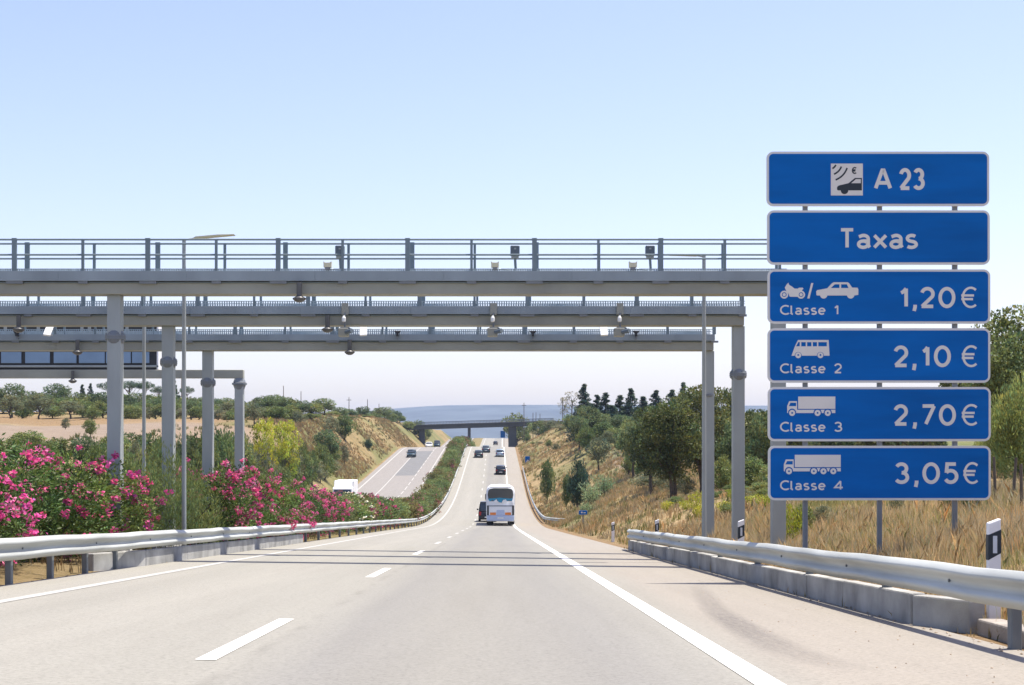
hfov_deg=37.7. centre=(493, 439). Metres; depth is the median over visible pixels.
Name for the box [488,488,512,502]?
rear window
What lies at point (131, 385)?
umbrella pine
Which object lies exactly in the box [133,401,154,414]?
round shrub
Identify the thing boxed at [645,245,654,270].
roadside antenna
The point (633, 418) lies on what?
holm oak
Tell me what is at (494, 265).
flood lamp
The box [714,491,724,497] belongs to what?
round shrub
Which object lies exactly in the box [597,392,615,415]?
conifer tree
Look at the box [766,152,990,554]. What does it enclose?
toll sign
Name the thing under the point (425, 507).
green bush
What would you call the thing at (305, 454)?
round shrub
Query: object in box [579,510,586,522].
motorway sign
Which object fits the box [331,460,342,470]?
grey shrub
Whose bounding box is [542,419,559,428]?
grey shrub
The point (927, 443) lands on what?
holm oak
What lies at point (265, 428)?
acacia tree
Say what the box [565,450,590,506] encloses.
cypress tree
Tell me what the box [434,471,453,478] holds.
oleander bush
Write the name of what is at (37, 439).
round shrub
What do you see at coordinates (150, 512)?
oleander bush
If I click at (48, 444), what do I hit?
round shrub
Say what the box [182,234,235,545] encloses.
lamp post
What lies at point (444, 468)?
green bush
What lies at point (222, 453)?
holm oak
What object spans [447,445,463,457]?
green bush
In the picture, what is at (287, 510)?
oleander bush
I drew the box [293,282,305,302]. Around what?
dome camera
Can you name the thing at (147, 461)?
round shrub
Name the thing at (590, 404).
conifer tree
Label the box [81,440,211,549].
green bush
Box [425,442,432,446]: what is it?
car
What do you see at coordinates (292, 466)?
round shrub
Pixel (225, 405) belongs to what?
olive tree
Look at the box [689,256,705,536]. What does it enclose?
lamp post
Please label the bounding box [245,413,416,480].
dry grass
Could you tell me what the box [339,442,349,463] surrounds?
cypress tree
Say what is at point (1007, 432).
willow shrub
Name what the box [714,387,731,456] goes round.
broadleaf tree
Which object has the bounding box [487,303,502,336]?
plate camera
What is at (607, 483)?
shrub
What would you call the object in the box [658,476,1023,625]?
dry grass
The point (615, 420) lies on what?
holm oak
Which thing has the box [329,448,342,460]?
round shrub
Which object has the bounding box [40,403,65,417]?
round shrub
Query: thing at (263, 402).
holm oak
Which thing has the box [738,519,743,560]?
delineator post
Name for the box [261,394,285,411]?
holm oak
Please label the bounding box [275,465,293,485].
round shrub
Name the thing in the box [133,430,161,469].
round shrub
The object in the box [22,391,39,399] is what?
holm oak
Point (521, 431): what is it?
round shrub
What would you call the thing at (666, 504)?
fennel plant
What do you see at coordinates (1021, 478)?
fence post
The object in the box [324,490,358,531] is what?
oleander bush
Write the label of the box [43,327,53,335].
antenna panel
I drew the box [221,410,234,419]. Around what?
round shrub
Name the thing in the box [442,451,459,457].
green bush
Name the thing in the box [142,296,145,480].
lamp post
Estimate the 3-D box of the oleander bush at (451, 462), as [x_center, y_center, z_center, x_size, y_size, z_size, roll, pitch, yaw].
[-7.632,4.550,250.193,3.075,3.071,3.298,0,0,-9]
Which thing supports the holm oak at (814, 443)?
on the ground at (48, 428)
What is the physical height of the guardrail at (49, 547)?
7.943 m
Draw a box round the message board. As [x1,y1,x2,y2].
[0,327,161,369]
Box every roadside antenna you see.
[335,245,344,268]
[510,245,519,268]
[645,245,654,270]
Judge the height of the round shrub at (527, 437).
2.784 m
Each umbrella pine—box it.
[97,382,124,390]
[124,380,141,394]
[135,381,154,391]
[149,386,161,395]
[179,386,193,396]
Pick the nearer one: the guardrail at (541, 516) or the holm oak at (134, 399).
the guardrail at (541, 516)
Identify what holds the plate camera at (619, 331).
hanging from the toll gantry at (166, 317)
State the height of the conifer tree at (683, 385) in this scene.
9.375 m
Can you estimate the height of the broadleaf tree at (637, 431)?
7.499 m
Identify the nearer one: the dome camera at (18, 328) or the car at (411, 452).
the dome camera at (18, 328)
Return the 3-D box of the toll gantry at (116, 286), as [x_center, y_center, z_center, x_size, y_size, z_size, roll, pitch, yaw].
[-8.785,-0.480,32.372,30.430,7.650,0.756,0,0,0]
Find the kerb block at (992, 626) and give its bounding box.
[977,619,1023,648]
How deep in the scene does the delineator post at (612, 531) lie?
61.96 m
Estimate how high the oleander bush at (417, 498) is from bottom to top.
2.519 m
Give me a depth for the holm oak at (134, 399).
286.61 m
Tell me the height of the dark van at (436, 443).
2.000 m
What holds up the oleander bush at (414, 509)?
on the ground at (48, 428)
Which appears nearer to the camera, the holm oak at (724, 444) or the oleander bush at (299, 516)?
the oleander bush at (299, 516)
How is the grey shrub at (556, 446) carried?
on the ground at (48, 428)
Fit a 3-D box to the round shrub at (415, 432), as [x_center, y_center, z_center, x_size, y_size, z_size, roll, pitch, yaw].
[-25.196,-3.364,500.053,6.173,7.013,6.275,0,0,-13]
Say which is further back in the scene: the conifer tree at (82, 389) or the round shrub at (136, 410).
the conifer tree at (82, 389)
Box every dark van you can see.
[434,440,439,446]
[477,501,495,521]
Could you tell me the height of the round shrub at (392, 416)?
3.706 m
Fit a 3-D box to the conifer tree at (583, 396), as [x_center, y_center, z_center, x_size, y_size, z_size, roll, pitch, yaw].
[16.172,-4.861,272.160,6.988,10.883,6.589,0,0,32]
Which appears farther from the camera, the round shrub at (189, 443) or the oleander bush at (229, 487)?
the round shrub at (189, 443)
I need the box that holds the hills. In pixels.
[304,405,767,437]
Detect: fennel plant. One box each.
[659,501,674,509]
[677,500,693,509]
[688,490,701,513]
[693,505,701,517]
[725,488,731,497]
[745,494,766,504]
[758,494,769,507]
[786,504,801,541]
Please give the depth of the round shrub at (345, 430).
274.57 m
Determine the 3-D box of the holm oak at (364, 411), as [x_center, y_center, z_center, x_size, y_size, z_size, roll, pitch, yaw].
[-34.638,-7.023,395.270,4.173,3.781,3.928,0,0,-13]
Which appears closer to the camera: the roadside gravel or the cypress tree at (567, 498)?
the roadside gravel
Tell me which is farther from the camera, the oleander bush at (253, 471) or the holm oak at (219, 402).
the holm oak at (219, 402)
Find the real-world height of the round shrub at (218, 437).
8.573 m
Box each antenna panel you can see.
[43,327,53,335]
[360,327,366,335]
[600,327,607,335]
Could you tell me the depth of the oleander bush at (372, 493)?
99.14 m
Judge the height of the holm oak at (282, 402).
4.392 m
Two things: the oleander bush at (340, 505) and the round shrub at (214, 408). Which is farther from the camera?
the round shrub at (214, 408)
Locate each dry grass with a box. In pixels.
[0,413,412,524]
[3,524,415,573]
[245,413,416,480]
[516,424,763,524]
[545,467,1016,545]
[621,546,999,640]
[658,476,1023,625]
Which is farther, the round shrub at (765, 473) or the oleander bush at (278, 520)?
the round shrub at (765, 473)
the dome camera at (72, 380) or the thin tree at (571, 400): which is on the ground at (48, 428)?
the thin tree at (571, 400)
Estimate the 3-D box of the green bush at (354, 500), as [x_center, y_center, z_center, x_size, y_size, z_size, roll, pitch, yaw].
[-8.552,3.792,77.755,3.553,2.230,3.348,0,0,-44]
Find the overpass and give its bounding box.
[408,418,561,446]
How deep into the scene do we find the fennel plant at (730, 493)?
65.97 m
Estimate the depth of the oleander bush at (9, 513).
22.96 m
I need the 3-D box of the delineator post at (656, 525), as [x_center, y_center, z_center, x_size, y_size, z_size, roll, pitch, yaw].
[5.053,3.112,46.498,0.126,1.288,0.090,0,0,0]
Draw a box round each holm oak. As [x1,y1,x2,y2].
[0,383,26,417]
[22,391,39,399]
[29,393,56,406]
[41,383,71,400]
[64,391,86,398]
[88,391,106,404]
[124,392,151,404]
[124,400,137,407]
[124,432,141,454]
[146,398,161,418]
[180,400,201,419]
[186,397,201,405]
[199,398,221,405]
[214,443,228,470]
[217,398,234,412]
[250,395,278,409]
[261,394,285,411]
[271,396,299,407]
[294,400,311,411]
[310,398,336,412]
[312,429,341,453]
[332,407,348,414]
[345,409,357,414]
[356,406,369,414]
[373,407,393,418]
[392,411,401,422]
[568,415,589,450]
[575,405,600,440]
[590,413,613,429]
[606,414,627,430]
[613,420,637,478]
[624,414,642,422]
[714,420,751,479]
[746,412,787,469]
[792,441,836,445]
[819,441,856,445]
[885,441,947,445]
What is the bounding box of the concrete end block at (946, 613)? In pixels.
[913,594,984,633]
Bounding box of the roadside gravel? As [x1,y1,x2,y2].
[31,539,1022,682]
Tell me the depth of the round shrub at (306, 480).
188.89 m
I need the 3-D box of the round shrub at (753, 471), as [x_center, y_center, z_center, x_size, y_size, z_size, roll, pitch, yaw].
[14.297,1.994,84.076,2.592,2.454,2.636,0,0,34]
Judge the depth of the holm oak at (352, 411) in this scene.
379.32 m
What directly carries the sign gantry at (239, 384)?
on the ground at (48, 428)
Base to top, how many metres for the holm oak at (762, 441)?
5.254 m
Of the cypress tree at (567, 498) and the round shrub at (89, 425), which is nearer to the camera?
the round shrub at (89, 425)
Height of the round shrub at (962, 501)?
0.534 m
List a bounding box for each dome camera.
[13,315,24,332]
[68,371,76,382]
[72,340,82,354]
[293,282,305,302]
[322,315,332,332]
[345,340,354,354]
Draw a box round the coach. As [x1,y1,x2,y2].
[485,484,514,524]
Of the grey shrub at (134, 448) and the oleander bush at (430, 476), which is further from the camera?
the oleander bush at (430, 476)
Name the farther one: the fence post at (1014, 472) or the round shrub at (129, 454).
the round shrub at (129, 454)
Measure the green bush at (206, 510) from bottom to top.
2.700 m
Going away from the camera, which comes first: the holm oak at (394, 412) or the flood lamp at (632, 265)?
the flood lamp at (632, 265)
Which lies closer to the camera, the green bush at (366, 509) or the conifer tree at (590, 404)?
the green bush at (366, 509)
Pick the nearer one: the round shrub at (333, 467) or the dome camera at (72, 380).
the dome camera at (72, 380)
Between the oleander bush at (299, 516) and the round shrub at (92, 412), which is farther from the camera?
the round shrub at (92, 412)
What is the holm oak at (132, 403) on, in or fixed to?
on the ground at (48, 428)
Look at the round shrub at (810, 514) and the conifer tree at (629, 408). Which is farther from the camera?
the conifer tree at (629, 408)
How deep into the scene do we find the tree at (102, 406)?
238.88 m
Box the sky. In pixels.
[0,0,1023,412]
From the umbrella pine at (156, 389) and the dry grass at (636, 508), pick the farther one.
the umbrella pine at (156, 389)
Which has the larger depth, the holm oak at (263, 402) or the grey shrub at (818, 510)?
the holm oak at (263, 402)
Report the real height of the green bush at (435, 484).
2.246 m
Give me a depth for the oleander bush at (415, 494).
174.19 m
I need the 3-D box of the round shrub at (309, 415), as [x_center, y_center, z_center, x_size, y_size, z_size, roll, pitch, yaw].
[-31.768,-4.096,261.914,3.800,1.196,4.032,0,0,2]
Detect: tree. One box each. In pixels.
[0,394,25,418]
[24,392,54,418]
[57,400,83,418]
[79,384,85,394]
[87,383,93,394]
[215,401,234,419]
[244,403,265,424]
[249,416,280,475]
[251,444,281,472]
[272,419,303,483]
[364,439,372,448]
[557,397,569,413]
[561,392,577,413]
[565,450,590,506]
[566,383,591,442]
[580,403,600,434]
[585,436,612,469]
[593,395,603,408]
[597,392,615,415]
[600,430,616,447]
[605,405,621,420]
[615,395,624,415]
[620,388,642,418]
[624,406,672,493]
[634,392,701,497]
[638,396,648,410]
[649,390,662,406]
[664,389,675,405]
[674,384,731,491]
[678,382,686,400]
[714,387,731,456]
[745,408,767,469]
[761,425,810,447]
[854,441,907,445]
[938,324,1023,391]
[950,304,1023,438]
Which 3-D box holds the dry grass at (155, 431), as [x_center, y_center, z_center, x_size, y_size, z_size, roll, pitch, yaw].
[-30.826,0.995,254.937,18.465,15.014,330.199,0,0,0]
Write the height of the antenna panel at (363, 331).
0.395 m
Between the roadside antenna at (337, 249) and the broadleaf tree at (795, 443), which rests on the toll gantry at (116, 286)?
the roadside antenna at (337, 249)
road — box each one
[0,438,1023,684]
[358,438,473,498]
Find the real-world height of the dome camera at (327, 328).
0.430 m
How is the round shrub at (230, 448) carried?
on the ground at (48, 428)
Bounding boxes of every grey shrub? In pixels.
[61,418,70,428]
[127,439,146,460]
[146,405,158,418]
[176,408,189,416]
[214,408,226,419]
[250,442,281,484]
[272,446,305,485]
[286,408,308,422]
[311,461,328,485]
[320,415,339,432]
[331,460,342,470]
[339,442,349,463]
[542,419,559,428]
[550,443,560,449]
[627,471,667,487]
[653,469,685,489]
[676,476,696,493]
[745,490,754,500]
[813,505,832,522]
[886,500,905,511]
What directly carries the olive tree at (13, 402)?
on the ground at (48, 428)
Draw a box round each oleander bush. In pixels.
[0,433,69,565]
[0,441,133,561]
[0,452,43,564]
[12,444,173,556]
[38,462,164,549]
[141,460,265,544]
[155,458,262,541]
[160,458,275,541]
[201,465,297,540]
[222,465,297,540]
[256,468,318,539]
[257,478,311,534]
[259,473,328,533]
[290,484,338,536]
[295,491,334,536]
[308,487,347,534]
[309,494,353,534]
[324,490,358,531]
[324,491,378,530]
[345,492,381,530]
[352,492,386,528]
[371,492,387,527]
[382,498,400,527]
[394,496,423,524]
[410,492,439,508]
[412,496,430,512]
[412,500,424,522]
[414,483,445,496]
[421,493,441,509]
[422,472,449,488]
[422,498,441,513]
[431,467,453,482]
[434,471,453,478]
[439,458,456,472]
[445,442,464,451]
[446,444,462,453]
[448,440,463,445]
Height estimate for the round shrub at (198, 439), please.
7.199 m
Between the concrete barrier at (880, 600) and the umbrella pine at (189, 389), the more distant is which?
the umbrella pine at (189, 389)
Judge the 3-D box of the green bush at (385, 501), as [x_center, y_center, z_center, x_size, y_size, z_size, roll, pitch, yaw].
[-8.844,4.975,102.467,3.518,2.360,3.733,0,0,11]
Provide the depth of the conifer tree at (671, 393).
267.86 m
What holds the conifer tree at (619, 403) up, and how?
on the ground at (48, 428)
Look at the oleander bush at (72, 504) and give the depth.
27.88 m
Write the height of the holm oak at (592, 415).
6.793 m
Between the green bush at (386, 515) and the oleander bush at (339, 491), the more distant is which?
the green bush at (386, 515)
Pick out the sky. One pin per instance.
(120, 119)
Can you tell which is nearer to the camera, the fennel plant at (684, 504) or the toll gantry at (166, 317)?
the toll gantry at (166, 317)
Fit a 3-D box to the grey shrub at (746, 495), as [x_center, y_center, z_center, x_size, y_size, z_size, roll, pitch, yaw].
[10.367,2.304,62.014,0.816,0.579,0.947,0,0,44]
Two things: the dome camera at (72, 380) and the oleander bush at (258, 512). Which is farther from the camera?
the dome camera at (72, 380)
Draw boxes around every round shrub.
[0,437,26,459]
[5,430,55,450]
[8,403,34,418]
[26,440,60,465]
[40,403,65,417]
[40,436,74,460]
[52,396,73,410]
[66,399,92,416]
[68,436,99,462]
[70,396,93,407]
[81,406,102,418]
[81,418,99,436]
[83,440,106,470]
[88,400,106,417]
[98,435,137,457]
[124,405,147,418]
[124,451,133,477]
[127,451,157,481]
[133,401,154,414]
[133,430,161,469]
[141,394,159,416]
[148,437,161,477]
[150,403,176,416]
[159,403,186,418]
[176,396,192,416]
[176,433,198,470]
[179,449,201,472]
[186,430,219,468]
[187,406,201,419]
[192,404,221,418]
[197,433,222,472]
[214,425,234,472]
[220,428,234,468]
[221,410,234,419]
[226,430,256,470]
[245,456,260,476]
[252,406,274,418]
[264,405,292,418]
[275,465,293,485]
[278,455,302,486]
[280,404,301,418]
[291,442,313,482]
[299,468,311,488]
[301,413,321,419]
[302,402,324,413]
[304,448,318,487]
[311,454,325,468]
[313,441,330,482]
[322,410,340,414]
[324,454,339,480]
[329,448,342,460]
[335,413,356,439]
[371,413,384,417]
[385,413,399,420]
[395,415,405,422]
[400,420,415,430]
[411,419,427,435]
[425,429,432,442]
[501,412,530,445]
[523,434,530,440]
[526,420,547,435]
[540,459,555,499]
[545,440,552,446]
[558,413,575,430]
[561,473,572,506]
[575,424,595,450]
[591,420,616,437]
[602,428,619,445]
[618,418,635,434]
[620,454,635,474]
[635,460,645,476]
[667,496,684,504]
[714,454,731,489]
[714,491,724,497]
[719,502,731,513]
[722,484,749,491]
[724,454,766,489]
[747,481,767,491]
[752,463,767,482]
[754,488,767,497]
[787,502,815,531]
[938,500,961,508]
[960,500,982,506]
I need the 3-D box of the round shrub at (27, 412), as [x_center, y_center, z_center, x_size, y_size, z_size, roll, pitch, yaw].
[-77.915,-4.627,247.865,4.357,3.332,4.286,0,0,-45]
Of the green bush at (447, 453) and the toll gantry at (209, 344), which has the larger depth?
the green bush at (447, 453)
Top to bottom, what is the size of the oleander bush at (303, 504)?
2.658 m
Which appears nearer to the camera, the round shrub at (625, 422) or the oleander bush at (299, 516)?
the oleander bush at (299, 516)
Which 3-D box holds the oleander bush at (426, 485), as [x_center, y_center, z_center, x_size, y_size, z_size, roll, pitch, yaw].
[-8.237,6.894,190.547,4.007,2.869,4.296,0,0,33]
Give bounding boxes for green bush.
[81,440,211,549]
[124,458,226,548]
[335,492,362,531]
[339,497,375,531]
[343,496,382,528]
[374,496,388,526]
[379,496,395,519]
[381,496,410,525]
[387,496,404,526]
[395,502,412,524]
[404,495,434,512]
[414,488,442,500]
[417,501,432,518]
[423,477,445,492]
[429,479,450,491]
[429,481,448,494]
[431,465,455,473]
[431,467,455,481]
[437,458,457,471]
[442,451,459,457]
[443,454,460,465]
[445,448,463,457]
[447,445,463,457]
[448,438,466,448]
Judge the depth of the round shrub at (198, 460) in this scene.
122.53 m
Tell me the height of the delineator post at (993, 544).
1.394 m
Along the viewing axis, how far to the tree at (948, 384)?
74.10 m
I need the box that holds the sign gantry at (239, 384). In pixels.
[0,370,246,470]
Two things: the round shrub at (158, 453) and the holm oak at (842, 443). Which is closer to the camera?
the holm oak at (842, 443)
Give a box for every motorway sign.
[500,431,504,437]
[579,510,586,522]
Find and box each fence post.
[992,457,996,498]
[1012,457,1016,497]
[1019,464,1022,505]
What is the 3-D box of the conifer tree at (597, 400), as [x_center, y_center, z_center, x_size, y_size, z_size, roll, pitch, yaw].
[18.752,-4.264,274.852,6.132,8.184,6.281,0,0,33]
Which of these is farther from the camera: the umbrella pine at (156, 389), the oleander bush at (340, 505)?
the umbrella pine at (156, 389)
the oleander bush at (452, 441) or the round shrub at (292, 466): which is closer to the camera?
the round shrub at (292, 466)
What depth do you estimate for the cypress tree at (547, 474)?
185.75 m
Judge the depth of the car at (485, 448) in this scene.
316.08 m
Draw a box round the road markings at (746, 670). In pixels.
[197,447,785,684]
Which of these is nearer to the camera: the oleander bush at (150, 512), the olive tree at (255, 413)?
the oleander bush at (150, 512)
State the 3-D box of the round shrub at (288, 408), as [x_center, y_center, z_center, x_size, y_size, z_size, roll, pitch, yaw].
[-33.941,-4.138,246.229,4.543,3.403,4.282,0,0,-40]
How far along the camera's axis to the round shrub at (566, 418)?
319.38 m
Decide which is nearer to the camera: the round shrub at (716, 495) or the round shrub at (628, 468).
the round shrub at (716, 495)
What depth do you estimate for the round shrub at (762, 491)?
57.88 m
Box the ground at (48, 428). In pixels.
[0,412,1023,650]
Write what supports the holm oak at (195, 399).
on the ground at (48, 428)
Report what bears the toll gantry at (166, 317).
on the ground at (48, 428)
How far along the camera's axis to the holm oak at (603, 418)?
253.72 m
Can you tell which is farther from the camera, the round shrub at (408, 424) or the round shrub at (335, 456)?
the round shrub at (408, 424)
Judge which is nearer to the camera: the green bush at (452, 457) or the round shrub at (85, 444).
the round shrub at (85, 444)
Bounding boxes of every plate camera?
[337,303,352,336]
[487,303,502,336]
[614,303,629,336]
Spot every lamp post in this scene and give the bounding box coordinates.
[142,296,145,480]
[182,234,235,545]
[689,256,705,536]
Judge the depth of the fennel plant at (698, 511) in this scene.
59.98 m
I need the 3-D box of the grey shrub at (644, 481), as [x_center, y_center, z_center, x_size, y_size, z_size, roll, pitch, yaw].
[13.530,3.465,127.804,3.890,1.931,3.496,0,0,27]
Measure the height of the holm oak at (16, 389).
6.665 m
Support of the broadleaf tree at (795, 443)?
on the ground at (48, 428)
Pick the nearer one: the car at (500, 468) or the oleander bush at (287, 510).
the oleander bush at (287, 510)
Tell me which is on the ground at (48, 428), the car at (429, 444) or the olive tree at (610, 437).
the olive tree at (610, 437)
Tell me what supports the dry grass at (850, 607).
on the ground at (48, 428)
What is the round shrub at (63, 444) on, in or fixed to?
on the ground at (48, 428)
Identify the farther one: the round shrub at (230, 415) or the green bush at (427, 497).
the round shrub at (230, 415)
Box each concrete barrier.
[88,534,302,570]
[628,540,924,623]
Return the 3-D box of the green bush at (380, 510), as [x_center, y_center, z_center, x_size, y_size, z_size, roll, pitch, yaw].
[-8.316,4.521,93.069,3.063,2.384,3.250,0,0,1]
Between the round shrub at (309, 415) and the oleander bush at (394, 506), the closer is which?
the oleander bush at (394, 506)
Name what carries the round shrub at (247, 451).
on the ground at (48, 428)
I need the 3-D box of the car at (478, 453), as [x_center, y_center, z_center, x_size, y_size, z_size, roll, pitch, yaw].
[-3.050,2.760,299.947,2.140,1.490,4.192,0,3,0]
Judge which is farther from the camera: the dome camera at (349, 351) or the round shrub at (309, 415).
the round shrub at (309, 415)
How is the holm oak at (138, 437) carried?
on the ground at (48, 428)
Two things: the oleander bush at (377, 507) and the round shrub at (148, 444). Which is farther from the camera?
the round shrub at (148, 444)
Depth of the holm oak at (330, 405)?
291.18 m
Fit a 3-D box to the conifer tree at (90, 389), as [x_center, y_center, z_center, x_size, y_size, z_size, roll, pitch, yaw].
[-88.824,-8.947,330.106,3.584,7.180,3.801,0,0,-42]
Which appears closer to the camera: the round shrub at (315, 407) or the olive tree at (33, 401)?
the olive tree at (33, 401)
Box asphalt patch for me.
[395,451,431,475]
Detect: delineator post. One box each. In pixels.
[611,522,614,541]
[655,519,658,544]
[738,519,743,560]
[986,519,1000,618]
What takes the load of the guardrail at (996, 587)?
on the ground at (48, 428)
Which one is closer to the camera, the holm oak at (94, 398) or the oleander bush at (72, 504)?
the oleander bush at (72, 504)
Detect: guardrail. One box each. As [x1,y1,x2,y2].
[0,445,466,584]
[522,466,564,521]
[627,529,1023,649]
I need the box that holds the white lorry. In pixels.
[330,480,357,496]
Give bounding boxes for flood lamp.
[323,261,334,269]
[491,261,505,269]
[629,261,643,269]
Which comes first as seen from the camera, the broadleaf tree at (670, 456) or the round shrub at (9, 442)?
the broadleaf tree at (670, 456)
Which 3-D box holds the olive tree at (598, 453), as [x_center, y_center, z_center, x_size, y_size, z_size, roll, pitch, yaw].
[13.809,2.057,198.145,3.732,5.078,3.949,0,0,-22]
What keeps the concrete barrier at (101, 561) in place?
on the ground at (48, 428)
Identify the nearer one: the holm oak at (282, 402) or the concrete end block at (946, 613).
the concrete end block at (946, 613)
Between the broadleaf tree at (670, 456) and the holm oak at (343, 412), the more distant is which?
the holm oak at (343, 412)
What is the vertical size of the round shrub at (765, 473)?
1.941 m
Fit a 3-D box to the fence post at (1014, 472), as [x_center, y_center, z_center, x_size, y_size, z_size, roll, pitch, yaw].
[10.398,0.954,30.001,0.142,1.204,0.068,0,0,0]
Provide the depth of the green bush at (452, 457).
266.18 m
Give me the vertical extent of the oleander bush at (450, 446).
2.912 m
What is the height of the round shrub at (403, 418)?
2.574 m
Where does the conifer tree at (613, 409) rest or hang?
on the ground at (48, 428)
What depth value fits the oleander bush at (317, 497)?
59.71 m
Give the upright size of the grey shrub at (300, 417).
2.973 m
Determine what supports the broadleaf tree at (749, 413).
on the ground at (48, 428)
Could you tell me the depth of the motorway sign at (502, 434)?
544.94 m
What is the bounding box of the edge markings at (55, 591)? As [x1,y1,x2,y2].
[0,441,485,602]
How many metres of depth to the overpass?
490.80 m
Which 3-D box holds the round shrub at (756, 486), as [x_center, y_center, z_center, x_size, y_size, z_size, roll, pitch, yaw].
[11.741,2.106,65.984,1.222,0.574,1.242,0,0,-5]
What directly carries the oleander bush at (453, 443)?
on the ground at (48, 428)
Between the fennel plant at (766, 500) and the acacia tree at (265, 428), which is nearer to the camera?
the fennel plant at (766, 500)
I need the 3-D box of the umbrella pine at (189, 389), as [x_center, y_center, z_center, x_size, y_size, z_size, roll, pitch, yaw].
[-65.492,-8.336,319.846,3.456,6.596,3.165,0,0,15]
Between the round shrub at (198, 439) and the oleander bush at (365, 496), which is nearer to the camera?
the oleander bush at (365, 496)
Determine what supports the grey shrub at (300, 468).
on the ground at (48, 428)
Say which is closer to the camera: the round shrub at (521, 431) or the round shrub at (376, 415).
the round shrub at (376, 415)
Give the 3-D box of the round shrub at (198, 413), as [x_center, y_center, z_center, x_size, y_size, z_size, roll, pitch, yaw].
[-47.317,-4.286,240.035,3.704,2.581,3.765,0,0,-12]
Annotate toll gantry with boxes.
[0,238,785,551]
[0,296,746,547]
[0,327,717,543]
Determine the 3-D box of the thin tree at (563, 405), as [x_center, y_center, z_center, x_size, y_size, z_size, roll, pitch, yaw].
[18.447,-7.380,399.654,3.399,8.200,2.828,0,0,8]
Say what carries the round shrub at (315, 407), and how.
on the ground at (48, 428)
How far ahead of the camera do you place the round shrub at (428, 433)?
511.54 m
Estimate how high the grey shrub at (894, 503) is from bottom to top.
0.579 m
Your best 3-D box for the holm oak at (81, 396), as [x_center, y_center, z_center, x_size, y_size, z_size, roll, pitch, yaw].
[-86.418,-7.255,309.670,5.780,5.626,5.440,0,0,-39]
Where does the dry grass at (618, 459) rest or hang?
on the ground at (48, 428)
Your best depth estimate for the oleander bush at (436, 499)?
170.10 m
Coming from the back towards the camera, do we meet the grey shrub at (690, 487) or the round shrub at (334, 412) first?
the round shrub at (334, 412)
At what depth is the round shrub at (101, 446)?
104.68 m
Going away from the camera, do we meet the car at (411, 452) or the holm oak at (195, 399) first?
the holm oak at (195, 399)
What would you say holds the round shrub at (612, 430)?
on the ground at (48, 428)
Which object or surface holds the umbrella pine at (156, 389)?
on the ground at (48, 428)
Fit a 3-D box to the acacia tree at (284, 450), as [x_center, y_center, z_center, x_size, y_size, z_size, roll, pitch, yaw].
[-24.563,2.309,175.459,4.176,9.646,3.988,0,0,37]
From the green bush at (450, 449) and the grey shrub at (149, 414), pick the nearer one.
the grey shrub at (149, 414)
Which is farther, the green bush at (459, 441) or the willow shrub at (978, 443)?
the green bush at (459, 441)
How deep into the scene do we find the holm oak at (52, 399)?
287.14 m
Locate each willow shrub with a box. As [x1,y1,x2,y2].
[972,429,1013,477]
[981,369,1023,480]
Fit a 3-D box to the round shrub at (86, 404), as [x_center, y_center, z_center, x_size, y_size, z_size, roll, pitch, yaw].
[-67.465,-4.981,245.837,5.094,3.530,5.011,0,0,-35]
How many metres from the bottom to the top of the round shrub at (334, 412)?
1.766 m
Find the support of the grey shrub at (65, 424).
on the ground at (48, 428)
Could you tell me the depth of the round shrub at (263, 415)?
241.42 m
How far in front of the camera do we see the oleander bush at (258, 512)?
43.87 m
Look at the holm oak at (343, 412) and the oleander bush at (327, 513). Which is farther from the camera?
the holm oak at (343, 412)
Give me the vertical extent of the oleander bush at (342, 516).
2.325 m
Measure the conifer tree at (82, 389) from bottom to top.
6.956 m
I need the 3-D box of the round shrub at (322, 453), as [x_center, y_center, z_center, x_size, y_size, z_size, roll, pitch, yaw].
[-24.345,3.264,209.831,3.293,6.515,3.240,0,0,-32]
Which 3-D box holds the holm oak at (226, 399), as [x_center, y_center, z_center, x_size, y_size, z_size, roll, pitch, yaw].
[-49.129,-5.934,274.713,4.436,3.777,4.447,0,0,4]
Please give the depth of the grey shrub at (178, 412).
239.41 m
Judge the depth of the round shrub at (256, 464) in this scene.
147.50 m
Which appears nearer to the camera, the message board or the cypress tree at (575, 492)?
the message board
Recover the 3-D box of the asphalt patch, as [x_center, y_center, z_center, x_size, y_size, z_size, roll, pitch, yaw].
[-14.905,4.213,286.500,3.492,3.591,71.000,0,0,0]
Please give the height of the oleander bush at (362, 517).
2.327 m
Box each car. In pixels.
[407,449,415,456]
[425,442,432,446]
[474,450,482,457]
[482,445,489,452]
[494,465,506,474]
[496,449,503,456]
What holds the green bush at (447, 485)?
on the ground at (48, 428)

